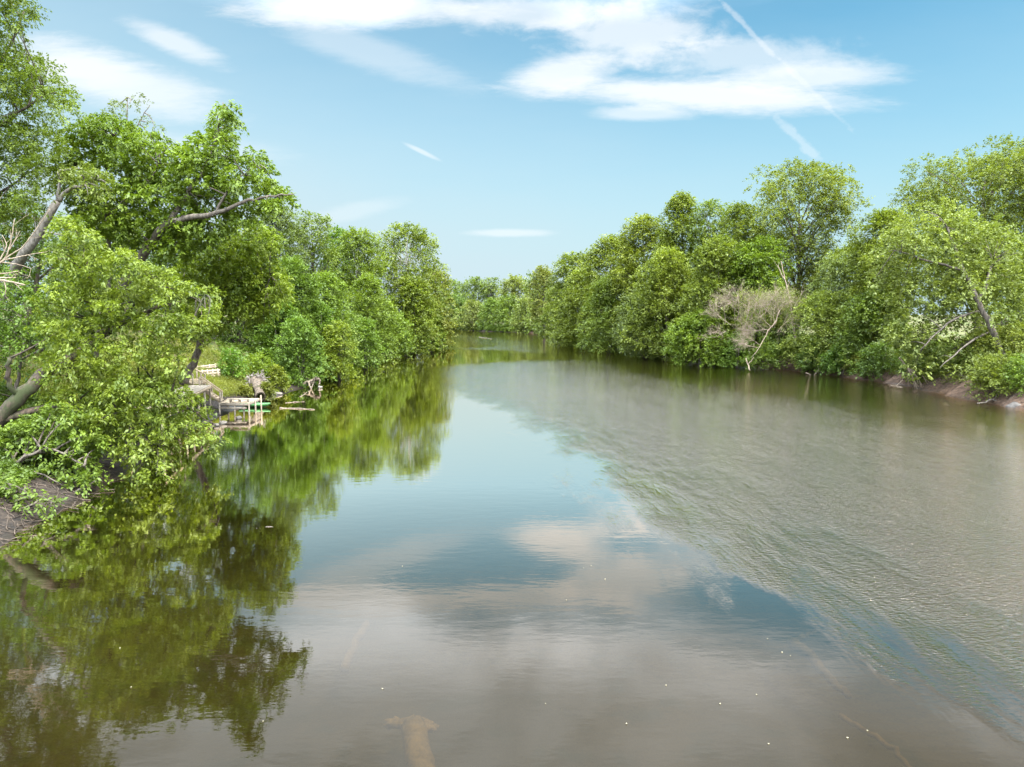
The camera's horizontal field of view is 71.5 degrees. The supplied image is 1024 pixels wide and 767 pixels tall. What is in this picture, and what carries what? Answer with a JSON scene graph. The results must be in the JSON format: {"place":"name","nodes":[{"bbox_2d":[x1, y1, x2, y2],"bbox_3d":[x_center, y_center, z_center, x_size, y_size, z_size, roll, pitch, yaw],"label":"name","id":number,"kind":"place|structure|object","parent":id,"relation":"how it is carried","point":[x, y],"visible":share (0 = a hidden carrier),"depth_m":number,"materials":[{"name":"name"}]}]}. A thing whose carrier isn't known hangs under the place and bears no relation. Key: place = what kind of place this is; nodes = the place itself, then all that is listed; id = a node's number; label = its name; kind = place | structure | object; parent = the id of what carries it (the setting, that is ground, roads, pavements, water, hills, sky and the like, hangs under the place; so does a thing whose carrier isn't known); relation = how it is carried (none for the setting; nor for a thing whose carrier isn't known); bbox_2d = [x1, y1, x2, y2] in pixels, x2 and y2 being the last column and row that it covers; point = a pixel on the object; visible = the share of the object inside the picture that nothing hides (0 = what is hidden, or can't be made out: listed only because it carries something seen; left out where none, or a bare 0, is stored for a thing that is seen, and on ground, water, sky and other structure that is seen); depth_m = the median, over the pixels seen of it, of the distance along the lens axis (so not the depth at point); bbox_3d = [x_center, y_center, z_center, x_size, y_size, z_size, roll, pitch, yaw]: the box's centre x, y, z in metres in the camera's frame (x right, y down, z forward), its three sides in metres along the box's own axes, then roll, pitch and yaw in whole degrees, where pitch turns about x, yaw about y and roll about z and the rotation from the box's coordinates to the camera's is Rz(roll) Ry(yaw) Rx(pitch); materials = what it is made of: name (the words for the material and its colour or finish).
{"place":"outdoors","nodes":[
{"label":"outdoors","id":0,"kind":"place"},
{"bbox_2d":[0,329,1023,766],"bbox_3d":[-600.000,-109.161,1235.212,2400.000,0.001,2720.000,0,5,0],"label":"river water","id":1,"kind":"structure","parent":0,"point":[496,549],"depth_m":21.52,"materials":[{"name":"grey liquid"}]},
{"bbox_2d":[219,395,261,415],"bbox_3d":[-22.747,2.436,59.130,3.114,2.580,3.428,0,5,0],"label":"dock","id":2,"kind":"object","parent":1,"relation":"in","point":[234,403],"visible":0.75,"depth_m":57.68,"materials":[{"name":"brown wood"}]},
{"bbox_2d":[0,307,1023,545],"bbox_3d":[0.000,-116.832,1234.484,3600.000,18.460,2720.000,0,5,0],"label":"ground","id":3,"kind":"structure","parent":0,"point":[959,390],"depth_m":62.34,"materials":[{"name":"brown soil"}]},
{"bbox_2d":[0,475,68,522],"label":"shrub","id":4,"kind":"object","parent":3,"relation":"on","point":[27,495],"visible":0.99,"depth_m":28.20,"materials":[{"name":"green plant"}]},
{"bbox_2d":[0,0,85,248],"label":"tall tree","id":5,"kind":"object","parent":3,"relation":"on","point":[9,143],"visible":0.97,"depth_m":41.89,"materials":[{"name":"green plant"}]},
{"bbox_2d":[0,262,94,396],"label":"understory tree","id":6,"kind":"object","parent":3,"relation":"on","point":[11,311],"visible":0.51,"depth_m":39.01,"materials":[{"name":"green plant"}]},
{"bbox_2d":[0,400,112,498],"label":"understory tree","id":7,"kind":"object","parent":3,"relation":"on","point":[65,453],"visible":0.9,"depth_m":32.28,"materials":[{"name":"green plant"}]},
{"bbox_2d":[0,161,118,310],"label":"leaning tree","id":8,"kind":"object","parent":3,"relation":"on","point":[33,241],"visible":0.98,"depth_m":41.04,"materials":[{"name":"grey plant"}]},
{"bbox_2d":[0,377,124,495],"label":"shrub","id":9,"kind":"object","parent":3,"relation":"on","point":[8,464],"visible":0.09,"depth_m":32.32,"materials":[{"name":"green plant"}]},
{"bbox_2d":[0,198,140,354],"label":"riverbank tree","id":10,"kind":"object","parent":3,"relation":"on","point":[35,272],"visible":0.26,"depth_m":52.70,"materials":[{"name":"green plant"}]},
{"bbox_2d":[46,202,156,328],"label":"riverbank tree","id":11,"kind":"object","parent":3,"relation":"on","point":[112,267],"visible":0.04,"depth_m":70.10,"materials":[{"name":"green plant"}]},
{"bbox_2d":[59,376,164,450],"bbox_3d":[-22.790,1.785,40.335,6.538,4.766,4.852,0,5,0],"label":"shrub","id":12,"kind":"object","parent":3,"relation":"on","point":[79,395],"visible":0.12,"depth_m":40.13,"materials":[{"name":"green plant"}]},
{"bbox_2d":[0,213,231,491],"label":"box elder tree","id":13,"kind":"object","parent":3,"relation":"on","point":[111,322],"visible":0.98,"depth_m":34.83,"materials":[{"name":"green plant"}]},
{"bbox_2d":[0,209,56,279],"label":"dead branch","id":14,"kind":"object","parent":13,"relation":"attached to","point":[6,256],"visible":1,"depth_m":33.54,"materials":[{"name":"brown wood"}]},
{"bbox_2d":[0,271,27,302],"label":"dead branch","id":15,"kind":"object","parent":14,"relation":"attached to","point":[4,280],"visible":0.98,"depth_m":33.67,"materials":[{"name":"brown wood"}]},
{"bbox_2d":[86,92,166,329],"bbox_3d":[-31.772,-14.349,58.791,8.226,19.832,5.835,0,5,0],"label":"riverbank tree","id":16,"kind":"object","parent":3,"relation":"on","point":[123,104],"visible":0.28,"depth_m":58.00,"materials":[{"name":"green plant"}]},
{"bbox_2d":[0,314,282,429],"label":"grass","id":17,"kind":"structure","parent":3,"relation":"on","point":[215,380],"depth_m":64.97,"materials":[{"name":"green plant"}]},
{"bbox_2d":[113,380,194,437],"bbox_3d":[-23.428,1.530,46.328,6.646,4.141,4.996,0,5,0],"label":"shrub","id":18,"kind":"object","parent":3,"relation":"on","point":[176,408],"visible":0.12,"depth_m":45.79,"materials":[{"name":"green plant"}]},
{"bbox_2d":[128,385,211,445],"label":"deck","id":19,"kind":"structure","parent":3,"relation":"on","point":[199,389],"depth_m":55.52,"materials":[{"name":"brown wood"}]},
{"bbox_2d":[198,376,223,402],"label":"stairs","id":20,"kind":"structure","parent":19,"relation":"on","point":[219,398],"depth_m":58.41,"materials":[{"name":"brown wood"}]},
{"bbox_2d":[42,99,300,370],"bbox_3d":[-23.090,-9.562,47.206,20.485,18.157,8.842,1,5,9],"label":"box elder tree","id":21,"kind":"object","parent":3,"relation":"on","point":[190,222],"visible":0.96,"depth_m":45.30,"materials":[{"name":"green plant"}]},
{"bbox_2d":[123,214,231,342],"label":"riverbank tree","id":22,"kind":"object","parent":3,"relation":"on","point":[152,262],"visible":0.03,"depth_m":76.25,"materials":[{"name":"green plant"}]},
{"bbox_2d":[188,369,205,384],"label":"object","id":23,"kind":"structure","parent":3,"relation":"on","point":[193,382],"depth_m":60.06,"materials":[{"name":"brown wood"}]},
{"bbox_2d":[157,217,296,385],"bbox_3d":[-21.502,-6.180,54.378,12.291,13.309,8.115,0,5,0],"label":"box elder tree","id":24,"kind":"object","parent":3,"relation":"on","point":[238,270],"visible":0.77,"depth_m":52.57,"materials":[{"name":"green plant"}]},
{"bbox_2d":[216,347,249,380],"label":"shrub","id":25,"kind":"object","parent":3,"relation":"on","point":[226,357],"visible":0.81,"depth_m":69.79,"materials":[{"name":"green plant"}]},
{"bbox_2d":[207,235,273,349],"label":"riverbank tree","id":26,"kind":"object","parent":3,"relation":"on","point":[237,337],"visible":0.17,"depth_m":87.10,"materials":[{"name":"green plant"}]},
{"bbox_2d":[236,383,254,397],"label":"shrub","id":27,"kind":"object","parent":3,"relation":"on","point":[247,389],"visible":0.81,"depth_m":66.58,"materials":[{"name":"green plant"}]},
{"bbox_2d":[244,370,268,399],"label":"tree stump","id":28,"kind":"object","parent":3,"relation":"on","point":[255,381],"visible":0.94,"depth_m":68.16,"materials":[{"name":"brown wood"}]},
{"bbox_2d":[242,352,274,381],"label":"shrub","id":29,"kind":"object","parent":3,"relation":"on","point":[260,360],"visible":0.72,"depth_m":73.03,"materials":[{"name":"green plant"}]},
{"bbox_2d":[254,381,276,400],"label":"shrub","id":30,"kind":"object","parent":3,"relation":"on","point":[268,390],"visible":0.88,"depth_m":67.18,"materials":[{"name":"green plant"}]},
{"bbox_2d":[244,197,313,339],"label":"riverbank tree","id":31,"kind":"object","parent":3,"relation":"on","point":[283,219],"visible":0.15,"depth_m":101.87,"materials":[{"name":"green plant"}]},
{"bbox_2d":[249,299,308,367],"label":"shrub","id":32,"kind":"object","parent":3,"relation":"on","point":[267,345],"visible":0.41,"depth_m":84.85,"materials":[{"name":"green plant"}]},
{"bbox_2d":[265,363,292,392],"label":"shrub","id":33,"kind":"object","parent":3,"relation":"on","point":[276,380],"visible":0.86,"depth_m":73.64,"materials":[{"name":"green plant"}]},
{"bbox_2d":[255,254,325,363],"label":"riverbank tree","id":34,"kind":"object","parent":3,"relation":"on","point":[297,268],"visible":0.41,"depth_m":88.61,"materials":[{"name":"green plant"}]},
{"bbox_2d":[188,320,399,386],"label":"undergrowth","id":35,"kind":"object","parent":3,"relation":"on","point":[251,347],"visible":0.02,"depth_m":82.51,"materials":[{"name":"green plant"}]},
{"bbox_2d":[270,315,336,387],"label":"shrub","id":36,"kind":"object","parent":3,"relation":"on","point":[303,367],"visible":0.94,"depth_m":80.45,"materials":[{"name":"green plant"}]},
{"bbox_2d":[281,209,341,328],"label":"riverbank tree","id":37,"kind":"object","parent":3,"relation":"on","point":[312,249],"visible":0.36,"depth_m":109.66,"materials":[{"name":"green plant"}]},
{"bbox_2d":[304,300,343,378],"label":"shrub","id":38,"kind":"object","parent":3,"relation":"on","point":[326,316],"visible":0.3,"depth_m":91.09,"materials":[{"name":"green plant"}]},
{"bbox_2d":[294,270,365,370],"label":"riverbank tree","id":39,"kind":"object","parent":3,"relation":"on","point":[327,279],"visible":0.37,"depth_m":98.78,"materials":[{"name":"green plant"}]},
{"bbox_2d":[317,223,354,319],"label":"riverbank tree","id":40,"kind":"object","parent":3,"relation":"on","point":[337,232],"visible":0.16,"depth_m":164.19,"materials":[{"name":"green plant"}]},
{"bbox_2d":[313,319,365,379],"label":"shrub","id":41,"kind":"object","parent":3,"relation":"on","point":[337,343],"visible":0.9,"depth_m":89.14,"materials":[{"name":"green plant"}]},
{"bbox_2d":[326,225,396,334],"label":"riverbank tree","id":42,"kind":"object","parent":3,"relation":"on","point":[356,247],"visible":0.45,"depth_m":138.70,"materials":[{"name":"green plant"}]},
{"bbox_2d":[346,315,388,369],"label":"shrub","id":43,"kind":"object","parent":3,"relation":"on","point":[366,341],"visible":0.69,"depth_m":107.26,"materials":[{"name":"green plant"}]},
{"bbox_2d":[343,272,403,362],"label":"riverbank tree","id":44,"kind":"object","parent":3,"relation":"on","point":[369,300],"visible":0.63,"depth_m":121.98,"materials":[{"name":"green plant"}]},
{"bbox_2d":[380,310,416,358],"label":"shrub","id":45,"kind":"object","parent":3,"relation":"on","point":[403,344],"visible":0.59,"depth_m":134.09,"materials":[{"name":"green plant"}]},
{"bbox_2d":[354,220,450,344],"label":"riverbank tree","id":46,"kind":"object","parent":3,"relation":"on","point":[420,237],"visible":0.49,"depth_m":154.29,"materials":[{"name":"green plant"}]},
{"bbox_2d":[387,272,447,354],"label":"riverbank tree","id":47,"kind":"object","parent":3,"relation":"on","point":[421,304],"visible":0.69,"depth_m":147.36,"materials":[{"name":"olive leaf"},{"name":"grey brown bark"}]},
{"bbox_2d":[1,237,850,336],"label":"woods","id":48,"kind":"object","parent":3,"relation":"on","point":[350,305],"visible":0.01,"depth_m":191.19,"materials":[{"name":"green plant"}]},
{"bbox_2d":[420,307,447,348],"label":"shrub","id":49,"kind":"object","parent":3,"relation":"on","point":[434,342],"visible":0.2,"depth_m":174.90,"materials":[{"name":"green plant"}]},
{"bbox_2d":[421,269,458,347],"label":"riverbank tree","id":50,"kind":"object","parent":3,"relation":"on","point":[446,322],"visible":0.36,"depth_m":175.97,"materials":[{"name":"green plant"}]},
{"bbox_2d":[430,278,468,315],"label":"tree","id":51,"kind":"object","parent":3,"relation":"on","point":[454,283],"visible":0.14,"depth_m":442.89,"materials":[{"name":"green plant"}]},
{"bbox_2d":[440,292,473,329],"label":"tree","id":52,"kind":"object","parent":3,"relation":"on","point":[456,297],"visible":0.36,"depth_m":409.12,"materials":[{"name":"green plant"}]},
{"bbox_2d":[450,297,490,330],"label":"tree","id":53,"kind":"object","parent":3,"relation":"on","point":[468,317],"visible":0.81,"depth_m":388.42,"materials":[{"name":"green plant"}]},
{"bbox_2d":[453,276,489,319],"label":"tree","id":54,"kind":"object","parent":3,"relation":"on","point":[474,281],"visible":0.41,"depth_m":428.45,"materials":[{"name":"green plant"}]},
{"bbox_2d":[477,275,501,313],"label":"tree","id":55,"kind":"object","parent":3,"relation":"on","point":[487,290],"visible":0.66,"depth_m":419.69,"materials":[{"name":"green plant"}]},
{"bbox_2d":[474,297,509,329],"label":"tree","id":56,"kind":"object","parent":3,"relation":"on","point":[492,303],"visible":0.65,"depth_m":374.88,"materials":[{"name":"green plant"}]},
{"bbox_2d":[487,293,523,329],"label":"tree","id":57,"kind":"object","parent":3,"relation":"on","point":[508,303],"visible":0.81,"depth_m":362.55,"materials":[{"name":"green plant"}]},
{"bbox_2d":[0,367,1022,548],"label":"twig litter","id":58,"kind":"object","parent":3,"relation":"on","point":[21,511],"visible":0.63,"depth_m":30.86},
{"bbox_2d":[491,273,532,321],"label":"tree","id":59,"kind":"object","parent":3,"relation":"on","point":[513,286],"visible":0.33,"depth_m":384.92,"materials":[{"name":"green plant"}]},
{"bbox_2d":[504,293,540,332],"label":"tree","id":60,"kind":"object","parent":3,"relation":"on","point":[519,307],"visible":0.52,"depth_m":335.52,"materials":[{"name":"green plant"}]},
{"bbox_2d":[521,271,545,310],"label":"tree","id":61,"kind":"object","parent":3,"relation":"on","point":[525,286],"visible":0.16,"depth_m":354.70,"materials":[{"name":"green plant"}]},
{"bbox_2d":[522,287,550,333],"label":"tree","id":62,"kind":"object","parent":3,"relation":"on","point":[529,325],"visible":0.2,"depth_m":310.46,"materials":[{"name":"green plant"}]},
{"bbox_2d":[525,264,557,336],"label":"riverbank tree","id":63,"kind":"object","parent":3,"relation":"on","point":[540,276],"visible":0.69,"depth_m":258.38,"materials":[{"name":"green plant"}]},
{"bbox_2d":[533,286,569,341],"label":"riverbank tree","id":64,"kind":"object","parent":3,"relation":"on","point":[544,321],"visible":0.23,"depth_m":220.08,"materials":[{"name":"green plant"}]},
{"bbox_2d":[543,267,598,347],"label":"riverbank tree","id":65,"kind":"object","parent":3,"relation":"on","point":[567,336],"visible":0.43,"depth_m":182.83,"materials":[{"name":"green plant"}]},
{"bbox_2d":[543,250,603,343],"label":"riverbank tree","id":66,"kind":"object","parent":3,"relation":"on","point":[565,268],"visible":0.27,"depth_m":196.17,"materials":[{"name":"green plant"}]},
{"bbox_2d":[454,322,743,360],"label":"waterside growth","id":67,"kind":"object","parent":3,"relation":"on","point":[504,328],"visible":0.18,"depth_m":365.53,"materials":[{"name":"green plant"}]},
{"bbox_2d":[573,273,633,353],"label":"riverbank tree","id":68,"kind":"object","parent":3,"relation":"on","point":[603,297],"visible":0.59,"depth_m":154.81,"materials":[{"name":"green plant"}]},
{"bbox_2d":[572,232,638,348],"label":"riverbank tree","id":69,"kind":"object","parent":3,"relation":"on","point":[606,248],"visible":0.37,"depth_m":168.83,"materials":[{"name":"green plant"}]},
{"bbox_2d":[602,213,668,336],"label":"riverbank tree","id":70,"kind":"object","parent":3,"relation":"on","point":[631,264],"visible":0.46,"depth_m":148.84,"materials":[{"name":"green plant"}]},
{"bbox_2d":[604,287,676,359],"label":"riverbank tree","id":71,"kind":"object","parent":3,"relation":"on","point":[621,328],"visible":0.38,"depth_m":134.49,"materials":[{"name":"green plant"}]},
{"bbox_2d":[617,245,705,360],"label":"riverbank tree","id":72,"kind":"object","parent":3,"relation":"on","point":[662,275],"visible":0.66,"depth_m":127.15,"materials":[{"name":"green plant"}]},
{"bbox_2d":[648,189,708,334],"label":"riverbank tree","id":73,"kind":"object","parent":3,"relation":"on","point":[681,201],"visible":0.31,"depth_m":138.49,"materials":[{"name":"green plant"}]},
{"bbox_2d":[660,308,738,367],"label":"riverbank tree","id":74,"kind":"object","parent":3,"relation":"on","point":[680,333],"visible":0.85,"depth_m":113.43,"materials":[{"name":"green plant"}]},
{"bbox_2d":[684,198,734,307],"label":"riverbank tree","id":75,"kind":"object","parent":3,"relation":"on","point":[703,220],"visible":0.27,"depth_m":133.46,"materials":[{"name":"green plant"}]},
{"bbox_2d":[667,232,766,365],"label":"riverbank tree","id":76,"kind":"object","parent":3,"relation":"on","point":[706,254],"visible":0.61,"depth_m":114.97,"materials":[{"name":"green plant"}]},
{"bbox_2d":[695,200,771,345],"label":"riverbank tree","id":77,"kind":"object","parent":3,"relation":"on","point":[739,209],"visible":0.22,"depth_m":124.27,"materials":[{"name":"green plant"}]},
{"bbox_2d":[716,330,757,368],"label":"shrub","id":78,"kind":"object","parent":3,"relation":"on","point":[744,352],"visible":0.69,"depth_m":109.53,"materials":[{"name":"green plant"}]},
{"bbox_2d":[696,278,811,357],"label":"dead brush","id":79,"kind":"object","parent":3,"relation":"on","point":[761,305],"visible":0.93,"depth_m":105.97,"materials":[{"name":"brown wood"}]},
{"bbox_2d":[721,234,799,363],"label":"riverbank tree","id":80,"kind":"object","parent":3,"relation":"on","point":[755,255],"visible":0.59,"depth_m":112.75,"materials":[{"name":"green plant"}]},
{"bbox_2d":[741,340,787,370],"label":"shrub","id":81,"kind":"object","parent":3,"relation":"on","point":[768,349],"visible":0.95,"depth_m":105.15,"materials":[{"name":"green plant"}]},
{"bbox_2d":[753,294,804,360],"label":"shrub","id":82,"kind":"object","parent":3,"relation":"on","point":[773,337],"visible":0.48,"depth_m":110.94,"materials":[{"name":"green plant"}]},
{"bbox_2d":[728,156,872,336],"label":"riverbank tree","id":83,"kind":"object","parent":3,"relation":"on","point":[772,188],"visible":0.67,"depth_m":116.63,"materials":[{"name":"green plant"}]},
{"bbox_2d":[793,340,836,372],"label":"shrub","id":84,"kind":"object","parent":3,"relation":"on","point":[810,367],"visible":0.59,"depth_m":99.99,"materials":[{"name":"green plant"}]},
{"bbox_2d":[773,289,870,370],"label":"riverbank tree","id":85,"kind":"object","parent":3,"relation":"on","point":[817,301],"visible":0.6,"depth_m":99.63,"materials":[{"name":"green plant"}]},
{"bbox_2d":[818,341,862,375],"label":"shrub","id":86,"kind":"object","parent":3,"relation":"on","point":[829,365],"visible":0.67,"depth_m":94.98,"materials":[{"name":"green plant"}]},
{"bbox_2d":[802,241,904,342],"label":"riverbank tree","id":87,"kind":"object","parent":3,"relation":"on","point":[833,273],"visible":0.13,"depth_m":104.10,"materials":[{"name":"green plant"}]},
{"bbox_2d":[707,332,1023,379],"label":"undergrowth","id":88,"kind":"object","parent":3,"relation":"on","point":[954,361],"visible":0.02,"depth_m":95.77,"materials":[{"name":"green plant"}]},
{"bbox_2d":[828,286,919,369],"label":"riverbank tree","id":89,"kind":"object","parent":3,"relation":"on","point":[859,317],"visible":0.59,"depth_m":92.53,"materials":[{"name":"green plant"}]},
{"bbox_2d":[847,339,904,381],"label":"shrub","id":90,"kind":"object","parent":3,"relation":"on","point":[877,362],"visible":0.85,"depth_m":87.93,"materials":[{"name":"green plant"}]},
{"bbox_2d":[834,205,934,354],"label":"riverbank tree","id":91,"kind":"object","parent":3,"relation":"on","point":[879,220],"visible":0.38,"depth_m":93.87,"materials":[{"name":"green plant"}]},
{"bbox_2d":[754,351,1023,393],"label":"weeds","id":92,"kind":"object","parent":3,"relation":"on","point":[940,374],"visible":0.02,"depth_m":76.85,"materials":[{"name":"green plant"}]},
{"bbox_2d":[896,346,942,379],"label":"shrub","id":93,"kind":"object","parent":3,"relation":"on","point":[902,370],"visible":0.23,"depth_m":81.67,"materials":[{"name":"green plant"}]},
{"bbox_2d":[858,194,1023,385],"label":"sycamore tree","id":94,"kind":"object","parent":3,"relation":"on","point":[972,288],"visible":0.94,"depth_m":74.83,"materials":[{"name":"green plant"}]},
{"bbox_2d":[887,131,1023,350],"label":"riverbank tree","id":95,"kind":"object","parent":3,"relation":"on","point":[986,175],"visible":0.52,"depth_m":95.38,"materials":[{"name":"green plant"}]},
{"bbox_2d":[945,359,997,383],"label":"shrub","id":96,"kind":"object","parent":3,"relation":"on","point":[959,367],"visible":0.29,"depth_m":71.62,"materials":[{"name":"green plant"}]},
{"bbox_2d":[956,322,1023,366],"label":"riverbank tree","id":97,"kind":"object","parent":3,"relation":"on","point":[1018,336],"visible":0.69,"depth_m":72.31,"materials":[{"name":"green plant"}]},
{"bbox_2d":[963,350,1022,401],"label":"shrub","id":98,"kind":"object","parent":3,"relation":"on","point":[989,365],"visible":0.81,"depth_m":66.10,"materials":[{"name":"green plant"}]},
{"bbox_2d":[982,233,1023,349],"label":"riverbank tree","id":99,"kind":"object","parent":3,"relation":"on","point":[1022,268],"visible":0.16,"depth_m":83.74,"materials":[{"name":"green plant"}]},
{"bbox_2d":[996,353,1023,396],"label":"shrub","id":100,"kind":"object","parent":3,"relation":"on","point":[1019,375],"visible":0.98,"depth_m":63.73,"materials":[{"name":"green plant"}]},
{"bbox_2d":[0,0,1023,314],"label":"sky","id":101,"kind":"structure","parent":0,"point":[521,134],"materials":[{"name":"blue"}]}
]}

